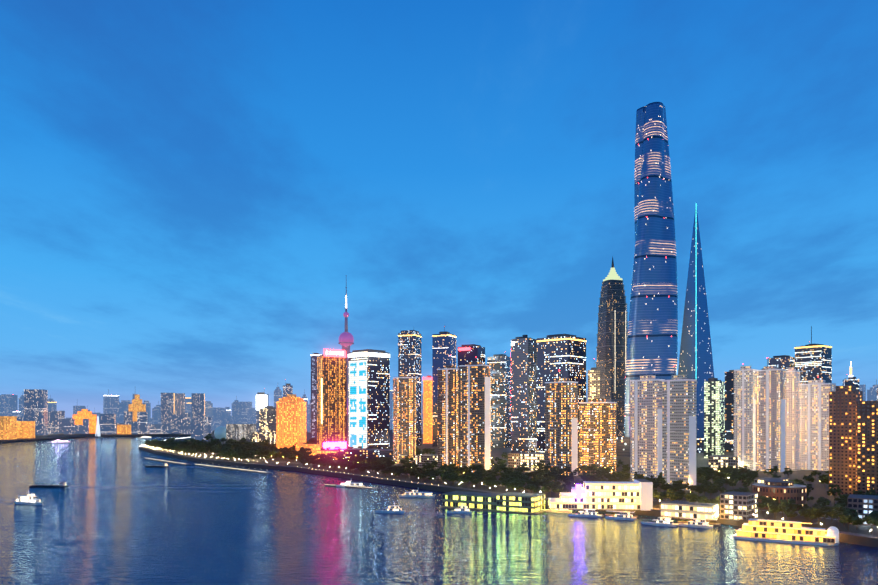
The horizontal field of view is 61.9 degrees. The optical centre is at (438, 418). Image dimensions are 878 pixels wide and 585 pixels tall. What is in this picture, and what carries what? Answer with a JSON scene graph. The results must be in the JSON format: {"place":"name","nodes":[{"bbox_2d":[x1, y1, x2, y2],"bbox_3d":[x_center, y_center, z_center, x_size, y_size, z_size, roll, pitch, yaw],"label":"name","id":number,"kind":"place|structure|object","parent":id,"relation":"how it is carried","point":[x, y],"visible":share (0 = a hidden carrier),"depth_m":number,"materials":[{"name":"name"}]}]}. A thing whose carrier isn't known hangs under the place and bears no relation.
{"place":"outdoors","nodes":[
{"label":"outdoors","id":0,"kind":"place"},
{"bbox_2d":[348,349,389,448],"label":"office tower","id":1,"kind":"structure","parent":0,"point":[369,397],"depth_m":1421.81,"materials":[{"name":"white"}]},
{"bbox_2d":[0,436,877,584],"bbox_3d":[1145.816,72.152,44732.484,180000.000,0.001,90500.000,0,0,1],"label":"huangpu river water","id":2,"kind":"structure","parent":0,"point":[277,527],"depth_m":435.73,"materials":[{"name":"blue liquid"}]},
{"bbox_2d":[14,490,42,504],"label":"cruise boat","id":3,"kind":"object","parent":2,"relation":"in","point":[30,499],"visible":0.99,"depth_m":612.51,"materials":[{"name":"white paint"}]},
{"bbox_2d":[29,482,68,486],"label":"barge","id":4,"kind":"object","parent":2,"relation":"on","point":[62,484],"visible":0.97,"depth_m":765.69,"materials":[{"name":"grey metal"}]},
{"bbox_2d":[48,440,68,442],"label":"boat","id":5,"kind":"object","parent":2,"relation":"on","point":[61,441],"visible":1,"depth_m":2176.81,"materials":[{"name":"white paint"}]},
{"bbox_2d":[84,485,217,491],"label":"water ripple","id":6,"kind":"object","parent":2,"relation":"on","point":[137,487],"visible":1,"depth_m":763.05,"materials":[{"name":"liquid"}]},
{"bbox_2d":[336,481,363,486],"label":"moored ferry","id":7,"kind":"object","parent":2,"relation":"on","point":[348,483],"visible":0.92,"depth_m":766.49,"materials":[{"name":"white paint"}]},
{"bbox_2d":[374,502,404,513],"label":"boat","id":8,"kind":"object","parent":2,"relation":"on","point":[395,509],"visible":1,"depth_m":555.76,"materials":[{"name":"white paint"}]},
{"bbox_2d":[399,488,434,497],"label":"moored ferry","id":9,"kind":"object","parent":2,"relation":"on","point":[415,493],"visible":0.98,"depth_m":667.74,"materials":[{"name":"white paint"}]},
{"bbox_2d":[145,458,720,526],"bbox_3d":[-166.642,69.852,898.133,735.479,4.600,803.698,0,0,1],"label":"dock pontoons","id":10,"kind":"object","parent":2,"relation":"on","point":[717,524],"visible":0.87,"depth_m":763.09,"materials":[{"name":"white"}]},
{"bbox_2d":[446,503,472,513],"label":"boat","id":11,"kind":"object","parent":2,"relation":"on","point":[463,509],"visible":1,"depth_m":554.62,"materials":[{"name":"white paint"}]},
{"bbox_2d":[405,511,629,525],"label":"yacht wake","id":12,"kind":"object","parent":2,"relation":"on","point":[492,518],"visible":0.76,"depth_m":543.14,"materials":[{"name":"liquid"}]},
{"bbox_2d":[542,507,571,512],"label":"boat","id":13,"kind":"object","parent":2,"relation":"on","point":[559,510],"visible":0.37,"depth_m":560.26,"materials":[{"name":"yellow paint"}]},
{"bbox_2d":[568,509,601,517],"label":"boat","id":14,"kind":"object","parent":2,"relation":"on","point":[592,513],"visible":1,"depth_m":534.09,"materials":[{"name":"white paint"}]},
{"bbox_2d":[605,508,636,520],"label":"boat","id":15,"kind":"object","parent":2,"relation":"on","point":[624,515],"visible":1,"depth_m":519.64,"materials":[{"name":"white paint"}]},
{"bbox_2d":[641,517,677,526],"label":"boat","id":16,"kind":"object","parent":2,"relation":"in","point":[665,521],"visible":1,"depth_m":490.69,"materials":[{"name":"white paint"}]},
{"bbox_2d":[677,515,712,528],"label":"boat","id":17,"kind":"object","parent":2,"relation":"on","point":[699,523],"visible":1,"depth_m":482.50,"materials":[{"name":"white paint"}]},
{"bbox_2d":[733,519,838,545],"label":"cruise ship","id":18,"kind":"object","parent":2,"relation":"on","point":[792,532],"visible":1,"depth_m":425.48,"materials":[{"name":"yellow paint"}]},
{"bbox_2d":[0,419,877,535],"bbox_3d":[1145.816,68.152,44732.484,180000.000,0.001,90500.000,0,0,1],"label":"ground sheet","id":19,"kind":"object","parent":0,"point":[819,491],"visible":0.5,"depth_m":842.94,"materials":[{"name":"green plant"}]},
{"bbox_2d":[95,416,99,435],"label":"peoples heroes monument","id":20,"kind":"object","parent":19,"relation":"on","point":[97,429],"visible":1,"depth_m":2779.31,"materials":[{"name":"grey stone"}]},
{"bbox_2d":[192,440,200,453],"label":"tree","id":21,"kind":"object","parent":19,"relation":"on","point":[195,444],"visible":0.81,"depth_m":1373.27,"materials":[{"name":"green plant"}]},
{"bbox_2d":[204,441,212,453],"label":"tree","id":22,"kind":"object","parent":19,"relation":"on","point":[209,444],"visible":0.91,"depth_m":1399.50,"materials":[{"name":"green plant"}]},
{"bbox_2d":[214,426,225,438],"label":"dome","id":23,"kind":"structure","parent":19,"relation":"on","point":[220,432],"depth_m":2375.10,"materials":[{"name":"blue glass"}]},
{"bbox_2d":[221,446,232,460],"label":"tree","id":24,"kind":"object","parent":19,"relation":"on","point":[225,450],"visible":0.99,"depth_m":1157.01,"materials":[{"name":"green plant"}]},
{"bbox_2d":[237,441,248,449],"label":"tree","id":25,"kind":"object","parent":19,"relation":"on","point":[239,445],"visible":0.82,"depth_m":1298.90,"materials":[{"name":"green plant"}]},
{"bbox_2d":[250,448,258,460],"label":"tree","id":26,"kind":"object","parent":19,"relation":"on","point":[256,451],"visible":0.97,"depth_m":1172.82,"materials":[{"name":"green plant"}]},
{"bbox_2d":[257,446,266,458],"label":"tree","id":27,"kind":"object","parent":19,"relation":"on","point":[260,448],"visible":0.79,"depth_m":1225.89,"materials":[{"name":"green plant"}]},
{"bbox_2d":[276,394,320,458],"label":"high-rise building","id":28,"kind":"structure","parent":19,"relation":"on","point":[290,420],"depth_m":1417.55,"materials":[{"name":"orange"}]},
{"bbox_2d":[297,453,307,459],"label":"tree","id":29,"kind":"object","parent":19,"relation":"on","point":[300,455],"visible":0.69,"depth_m":1083.20,"materials":[{"name":"green plant"}]},
{"bbox_2d":[300,447,311,454],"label":"building","id":30,"kind":"structure","parent":19,"relation":"on","point":[305,450],"depth_m":1125.74,"materials":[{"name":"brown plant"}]},
{"bbox_2d":[317,349,346,448],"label":"high-rise building","id":31,"kind":"structure","parent":19,"relation":"on","point":[331,398],"depth_m":1363.93,"materials":[{"name":"gold"}]},
{"bbox_2d":[338,275,353,441],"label":"television tower","id":32,"kind":"structure","parent":19,"relation":"on","point":[346,339],"depth_m":2096.54,"materials":[{"name":"pink metal"}]},
{"bbox_2d":[358,466,366,474],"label":"tree","id":33,"kind":"object","parent":19,"relation":"on","point":[362,468],"visible":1,"depth_m":881.34,"materials":[{"name":"green plant"}]},
{"bbox_2d":[387,466,393,476],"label":"tree","id":34,"kind":"object","parent":19,"relation":"on","point":[391,470],"visible":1,"depth_m":843.24,"materials":[{"name":"green plant"}]},
{"bbox_2d":[400,465,410,473],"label":"tree","id":35,"kind":"object","parent":19,"relation":"on","point":[407,469],"visible":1,"depth_m":809.12,"materials":[{"name":"green plant"}]},
{"bbox_2d":[427,474,435,482],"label":"tree","id":36,"kind":"object","parent":19,"relation":"on","point":[431,477],"visible":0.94,"depth_m":768.12,"materials":[{"name":"green plant"}]},
{"bbox_2d":[0,379,877,439],"bbox_3d":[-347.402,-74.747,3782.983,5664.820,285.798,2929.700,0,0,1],"label":"distant skyline","id":37,"kind":"structure","parent":19,"relation":"on","point":[37,413],"depth_m":3317.88,"materials":[{"name":"white"}]},
{"bbox_2d":[436,467,445,482],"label":"tree","id":38,"kind":"object","parent":19,"relation":"on","point":[439,471],"visible":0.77,"depth_m":773.62,"materials":[{"name":"green plant"}]},
{"bbox_2d":[501,479,509,489],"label":"tree","id":39,"kind":"object","parent":19,"relation":"on","point":[503,481],"visible":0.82,"depth_m":692.10,"materials":[{"name":"green plant"}]},
{"bbox_2d":[141,447,877,537],"bbox_3d":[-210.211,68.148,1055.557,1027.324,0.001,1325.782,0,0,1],"label":"riverside promenade","id":40,"kind":"structure","parent":19,"relation":"on","point":[856,534],"depth_m":802.20,"materials":[{"name":"grey concrete"}]},
{"bbox_2d":[139,446,871,536],"bbox_3d":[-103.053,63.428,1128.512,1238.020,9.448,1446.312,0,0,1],"label":"street and promenade lamps","id":41,"kind":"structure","parent":40,"relation":"on","point":[445,482],"depth_m":831.01,"materials":[{"name":"grey metal"}]},
{"bbox_2d":[506,481,514,488],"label":"tree","id":42,"kind":"object","parent":19,"relation":"on","point":[510,485],"visible":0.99,"depth_m":671.75,"materials":[{"name":"green plant"}]},
{"bbox_2d":[511,471,520,478],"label":"tree","id":43,"kind":"object","parent":19,"relation":"on","point":[518,475],"visible":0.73,"depth_m":705.95,"materials":[{"name":"green plant"}]},
{"bbox_2d":[514,479,524,485],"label":"tree","id":44,"kind":"object","parent":19,"relation":"on","point":[517,482],"visible":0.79,"depth_m":669.48,"materials":[{"name":"green plant"}]},
{"bbox_2d":[526,484,535,492],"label":"tree","id":45,"kind":"object","parent":19,"relation":"on","point":[529,486],"visible":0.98,"depth_m":645.54,"materials":[{"name":"green plant"}]},
{"bbox_2d":[191,423,877,525],"bbox_3d":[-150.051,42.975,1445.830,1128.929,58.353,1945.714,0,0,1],"label":"low buildings","id":46,"kind":"structure","parent":19,"relation":"on","point":[636,494],"depth_m":551.06,"materials":[{"name":"cream plaster"},{"name":"white concrete"},{"name":"lit glass"}]},
{"bbox_2d":[533,471,542,477],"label":"tree","id":47,"kind":"object","parent":19,"relation":"on","point":[537,474],"visible":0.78,"depth_m":732.16,"materials":[{"name":"green plant"}]},
{"bbox_2d":[534,477,545,491],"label":"tree","id":48,"kind":"object","parent":19,"relation":"on","point":[538,480],"visible":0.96,"depth_m":671.56,"materials":[{"name":"green plant"}]},
{"bbox_2d":[536,460,544,467],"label":"tree","id":49,"kind":"object","parent":19,"relation":"on","point":[539,465],"visible":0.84,"depth_m":886.87,"materials":[{"name":"green plant"}]},
{"bbox_2d":[540,469,549,477],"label":"tree","id":50,"kind":"object","parent":19,"relation":"on","point":[545,473],"visible":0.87,"depth_m":751.92,"materials":[{"name":"green plant"}]},
{"bbox_2d":[542,478,556,497],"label":"tree","id":51,"kind":"object","parent":19,"relation":"on","point":[552,484],"visible":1,"depth_m":626.16,"materials":[{"name":"green plant"}]},
{"bbox_2d":[555,474,565,479],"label":"tree","id":52,"kind":"object","parent":19,"relation":"on","point":[561,476],"visible":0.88,"depth_m":761.14,"materials":[{"name":"green plant"}]},
{"bbox_2d":[555,485,566,492],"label":"tree","id":53,"kind":"object","parent":19,"relation":"on","point":[560,488],"visible":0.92,"depth_m":618.10,"materials":[{"name":"green plant"}]},
{"bbox_2d":[562,466,570,474],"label":"tree","id":54,"kind":"object","parent":19,"relation":"on","point":[566,469],"visible":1,"depth_m":847.02,"materials":[{"name":"green plant"}]},
{"bbox_2d":[582,475,589,480],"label":"tree","id":55,"kind":"object","parent":19,"relation":"on","point":[586,477],"visible":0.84,"depth_m":728.09,"materials":[{"name":"green plant"}]},
{"bbox_2d":[588,463,596,474],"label":"tree","id":56,"kind":"object","parent":19,"relation":"on","point":[593,467],"visible":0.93,"depth_m":853.18,"materials":[{"name":"green plant"}]},
{"bbox_2d":[589,471,599,479],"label":"tree","id":57,"kind":"object","parent":19,"relation":"on","point":[591,474],"visible":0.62,"depth_m":719.88,"materials":[{"name":"green plant"}]},
{"bbox_2d":[393,355,877,494],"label":"apartment towers","id":58,"kind":"structure","parent":19,"relation":"on","point":[783,418],"depth_m":912.93,"materials":[{"name":"white"}]},
{"bbox_2d":[634,474,645,478],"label":"tree","id":59,"kind":"object","parent":19,"relation":"on","point":[639,475],"visible":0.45,"depth_m":679.65,"materials":[{"name":"green plant"}]},
{"bbox_2d":[617,102,677,456],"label":"skyscraper","id":60,"kind":"structure","parent":19,"relation":"on","point":[652,342],"depth_m":1302.82,"materials":[{"name":"blue glass"}]},
{"bbox_2d":[651,480,659,488],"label":"tree","id":61,"kind":"object","parent":19,"relation":"on","point":[655,484],"visible":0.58,"depth_m":651.53,"materials":[{"name":"green plant"}]},
{"bbox_2d":[653,492,662,505],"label":"tree","id":62,"kind":"object","parent":19,"relation":"on","point":[659,495],"visible":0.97,"depth_m":570.77,"materials":[{"name":"green plant"}]},
{"bbox_2d":[655,477,666,491],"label":"tree","id":63,"kind":"object","parent":19,"relation":"on","point":[663,481],"visible":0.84,"depth_m":679.11,"materials":[{"name":"green plant"}]},
{"bbox_2d":[666,489,677,500],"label":"tree","id":64,"kind":"object","parent":19,"relation":"on","point":[672,494],"visible":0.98,"depth_m":560.40,"materials":[{"name":"green plant"}]},
{"bbox_2d":[670,483,683,491],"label":"tree","id":65,"kind":"object","parent":19,"relation":"on","point":[680,487],"visible":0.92,"depth_m":616.53,"materials":[{"name":"green plant"}]},
{"bbox_2d":[674,490,684,499],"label":"tree","id":66,"kind":"object","parent":19,"relation":"on","point":[680,495],"visible":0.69,"depth_m":578.45,"materials":[{"name":"green plant"}]},
{"bbox_2d":[684,493,697,501],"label":"tree","id":67,"kind":"object","parent":19,"relation":"on","point":[693,496],"visible":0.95,"depth_m":545.11,"materials":[{"name":"green plant"}]},
{"bbox_2d":[678,206,713,452],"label":"skyscraper","id":68,"kind":"structure","parent":19,"relation":"on","point":[695,359],"depth_m":1444.09,"materials":[{"name":"blue glass"}]},
{"bbox_2d":[692,484,704,495],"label":"tree","id":69,"kind":"object","parent":19,"relation":"on","point":[698,489],"visible":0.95,"depth_m":622.94,"materials":[{"name":"green plant"}]},
{"bbox_2d":[699,497,710,502],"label":"tree","id":70,"kind":"object","parent":19,"relation":"on","point":[704,500],"visible":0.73,"depth_m":531.91,"materials":[{"name":"green plant"}]},
{"bbox_2d":[704,473,712,479],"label":"tree","id":71,"kind":"object","parent":19,"relation":"on","point":[707,476],"visible":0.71,"depth_m":756.55,"materials":[{"name":"green plant"}]},
{"bbox_2d":[703,484,718,498],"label":"tree","id":72,"kind":"object","parent":19,"relation":"on","point":[708,487],"visible":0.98,"depth_m":611.22,"materials":[{"name":"green plant"}]},
{"bbox_2d":[716,485,725,492],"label":"tree","id":73,"kind":"object","parent":19,"relation":"on","point":[722,489],"visible":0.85,"depth_m":623.74,"materials":[{"name":"green plant"}]},
{"bbox_2d":[721,472,731,484],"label":"tree","id":74,"kind":"object","parent":19,"relation":"on","point":[726,475],"visible":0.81,"depth_m":746.63,"materials":[{"name":"green plant"}]},
{"bbox_2d":[721,478,731,484],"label":"tree","id":75,"kind":"object","parent":19,"relation":"on","point":[726,481],"visible":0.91,"depth_m":702.19,"materials":[{"name":"green plant"}]},
{"bbox_2d":[735,473,747,480],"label":"tree","id":76,"kind":"object","parent":19,"relation":"on","point":[741,477],"visible":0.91,"depth_m":736.59,"materials":[{"name":"green plant"}]},
{"bbox_2d":[741,477,751,486],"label":"tree","id":77,"kind":"object","parent":19,"relation":"on","point":[748,481],"visible":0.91,"depth_m":664.60,"materials":[{"name":"green plant"}]},
{"bbox_2d":[758,502,767,512],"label":"tree","id":78,"kind":"object","parent":19,"relation":"on","point":[761,505],"visible":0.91,"depth_m":523.38,"materials":[{"name":"green plant"}]},
{"bbox_2d":[759,495,778,511],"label":"tree","id":79,"kind":"object","parent":19,"relation":"on","point":[764,499],"visible":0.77,"depth_m":531.02,"materials":[{"name":"green plant"}]},
{"bbox_2d":[767,503,781,519],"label":"tree","id":80,"kind":"object","parent":19,"relation":"on","point":[774,508],"visible":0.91,"depth_m":487.60,"materials":[{"name":"green plant"}]},
{"bbox_2d":[770,466,778,473],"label":"tree","id":81,"kind":"object","parent":19,"relation":"on","point":[775,469],"visible":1,"depth_m":824.23,"materials":[{"name":"green plant"}]},
{"bbox_2d":[783,468,792,474],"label":"tree","id":82,"kind":"object","parent":19,"relation":"on","point":[787,472],"visible":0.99,"depth_m":810.99,"materials":[{"name":"green plant"}]},
{"bbox_2d":[780,499,795,506],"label":"tree","id":83,"kind":"object","parent":19,"relation":"on","point":[792,500],"visible":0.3,"depth_m":500.78,"materials":[{"name":"green plant"}]},
{"bbox_2d":[781,501,797,520],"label":"tree","id":84,"kind":"object","parent":19,"relation":"on","point":[785,507],"visible":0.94,"depth_m":480.72,"materials":[{"name":"green plant"}]},
{"bbox_2d":[786,511,797,520],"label":"tree","id":85,"kind":"object","parent":19,"relation":"on","point":[791,514],"visible":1,"depth_m":474.90,"materials":[{"name":"green plant"}]},
{"bbox_2d":[796,504,808,510],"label":"tree","id":86,"kind":"object","parent":19,"relation":"on","point":[800,506],"visible":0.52,"depth_m":502.95,"materials":[{"name":"green plant"}]},
{"bbox_2d":[798,507,818,525],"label":"tree","id":87,"kind":"object","parent":19,"relation":"on","point":[809,510],"visible":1,"depth_m":462.15,"materials":[{"name":"green plant"}]},
{"bbox_2d":[803,475,814,483],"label":"tree","id":88,"kind":"object","parent":19,"relation":"on","point":[809,478],"visible":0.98,"depth_m":727.11,"materials":[{"name":"green plant"}]},
{"bbox_2d":[811,470,820,480],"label":"tree","id":89,"kind":"object","parent":19,"relation":"on","point":[814,472],"visible":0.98,"depth_m":798.66,"materials":[{"name":"green plant"}]},
{"bbox_2d":[816,497,830,505],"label":"tree","id":90,"kind":"object","parent":19,"relation":"on","point":[824,501],"visible":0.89,"depth_m":520.78,"materials":[{"name":"green plant"}]},
{"bbox_2d":[819,478,828,483],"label":"tree","id":91,"kind":"object","parent":19,"relation":"on","point":[823,481],"visible":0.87,"depth_m":713.91,"materials":[{"name":"green plant"}]},
{"bbox_2d":[818,506,831,525],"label":"tree","id":92,"kind":"object","parent":19,"relation":"on","point":[826,513],"visible":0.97,"depth_m":463.51,"materials":[{"name":"green plant"}]},
{"bbox_2d":[821,470,828,488],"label":"tree","id":93,"kind":"object","parent":19,"relation":"on","point":[825,476],"visible":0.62,"depth_m":709.81,"materials":[{"name":"green plant"}]},
{"bbox_2d":[827,484,842,503],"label":"tree","id":94,"kind":"object","parent":19,"relation":"on","point":[832,491],"visible":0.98,"depth_m":572.15,"materials":[{"name":"green plant"}]},
{"bbox_2d":[831,506,846,528],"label":"tree","id":95,"kind":"object","parent":19,"relation":"on","point":[835,513],"visible":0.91,"depth_m":448.51,"materials":[{"name":"green plant"}]},
{"bbox_2d":[834,494,848,503],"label":"tree","id":96,"kind":"object","parent":19,"relation":"on","point":[842,500],"visible":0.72,"depth_m":519.52,"materials":[{"name":"green plant"}]},
{"bbox_2d":[837,513,858,530],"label":"tree","id":97,"kind":"object","parent":19,"relation":"on","point":[846,518],"visible":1,"depth_m":442.28,"materials":[{"name":"green plant"}]},
{"bbox_2d":[839,507,857,522],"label":"tree","id":98,"kind":"object","parent":19,"relation":"on","point":[850,511],"visible":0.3,"depth_m":464.99,"materials":[{"name":"green plant"}]},
{"bbox_2d":[852,518,862,529],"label":"tree","id":99,"kind":"object","parent":19,"relation":"on","point":[859,521],"visible":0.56,"depth_m":446.12,"materials":[{"name":"green plant"}]},
{"bbox_2d":[852,490,862,494],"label":"tree","id":100,"kind":"object","parent":19,"relation":"on","point":[859,492],"visible":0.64,"depth_m":593.17,"materials":[{"name":"green plant"}]},
{"bbox_2d":[862,488,874,494],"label":"tree","id":101,"kind":"object","parent":19,"relation":"on","point":[867,492],"visible":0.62,"depth_m":547.30,"materials":[{"name":"green plant"}]},
{"bbox_2d":[861,514,877,533],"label":"tree","id":102,"kind":"object","parent":19,"relation":"on","point":[870,520],"visible":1,"depth_m":429.65,"materials":[{"name":"green plant"}]},
{"bbox_2d":[870,511,877,528],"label":"tree","id":103,"kind":"object","parent":19,"relation":"on","point":[874,513],"visible":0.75,"depth_m":452.35,"materials":[{"name":"green plant"}]},
{"bbox_2d":[0,435,877,546],"bbox_3d":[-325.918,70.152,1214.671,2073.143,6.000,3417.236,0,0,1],"label":"river embankment wall","id":104,"kind":"structure","parent":0,"point":[858,540],"depth_m":800.64,"materials":[{"name":"grey concrete"}]},
{"bbox_2d":[0,0,877,418],"label":"sky","id":105,"kind":"structure","parent":0,"point":[191,191],"materials":[{"name":"blue"}]},
{"bbox_2d":[197,452,838,519],"bbox_3d":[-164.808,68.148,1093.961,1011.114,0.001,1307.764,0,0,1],"label":"riverside road","id":106,"kind":"structure","parent":0,"point":[500,484],"depth_m":835.88,"materials":[{"name":"grey asphalt"}]},
{"bbox_2d":[265,449,279,456],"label":"tree","id":107,"kind":"object","parent":106,"relation":"on","point":[271,452],"visible":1,"depth_m":1158.86,"materials":[{"name":"green plant"}]},
{"bbox_2d":[256,326,877,457],"bbox_3d":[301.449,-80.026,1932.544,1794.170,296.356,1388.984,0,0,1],"label":"high-rise buildings","id":108,"kind":"structure","parent":0,"point":[525,372],"depth_m":1647.55,"materials":[{"name":"black"}]},
{"bbox_2d":[595,257,628,435],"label":"skyscraper","id":109,"kind":"structure","parent":0,"point":[612,334],"depth_m":1503.99,"materials":[{"name":"glass"}]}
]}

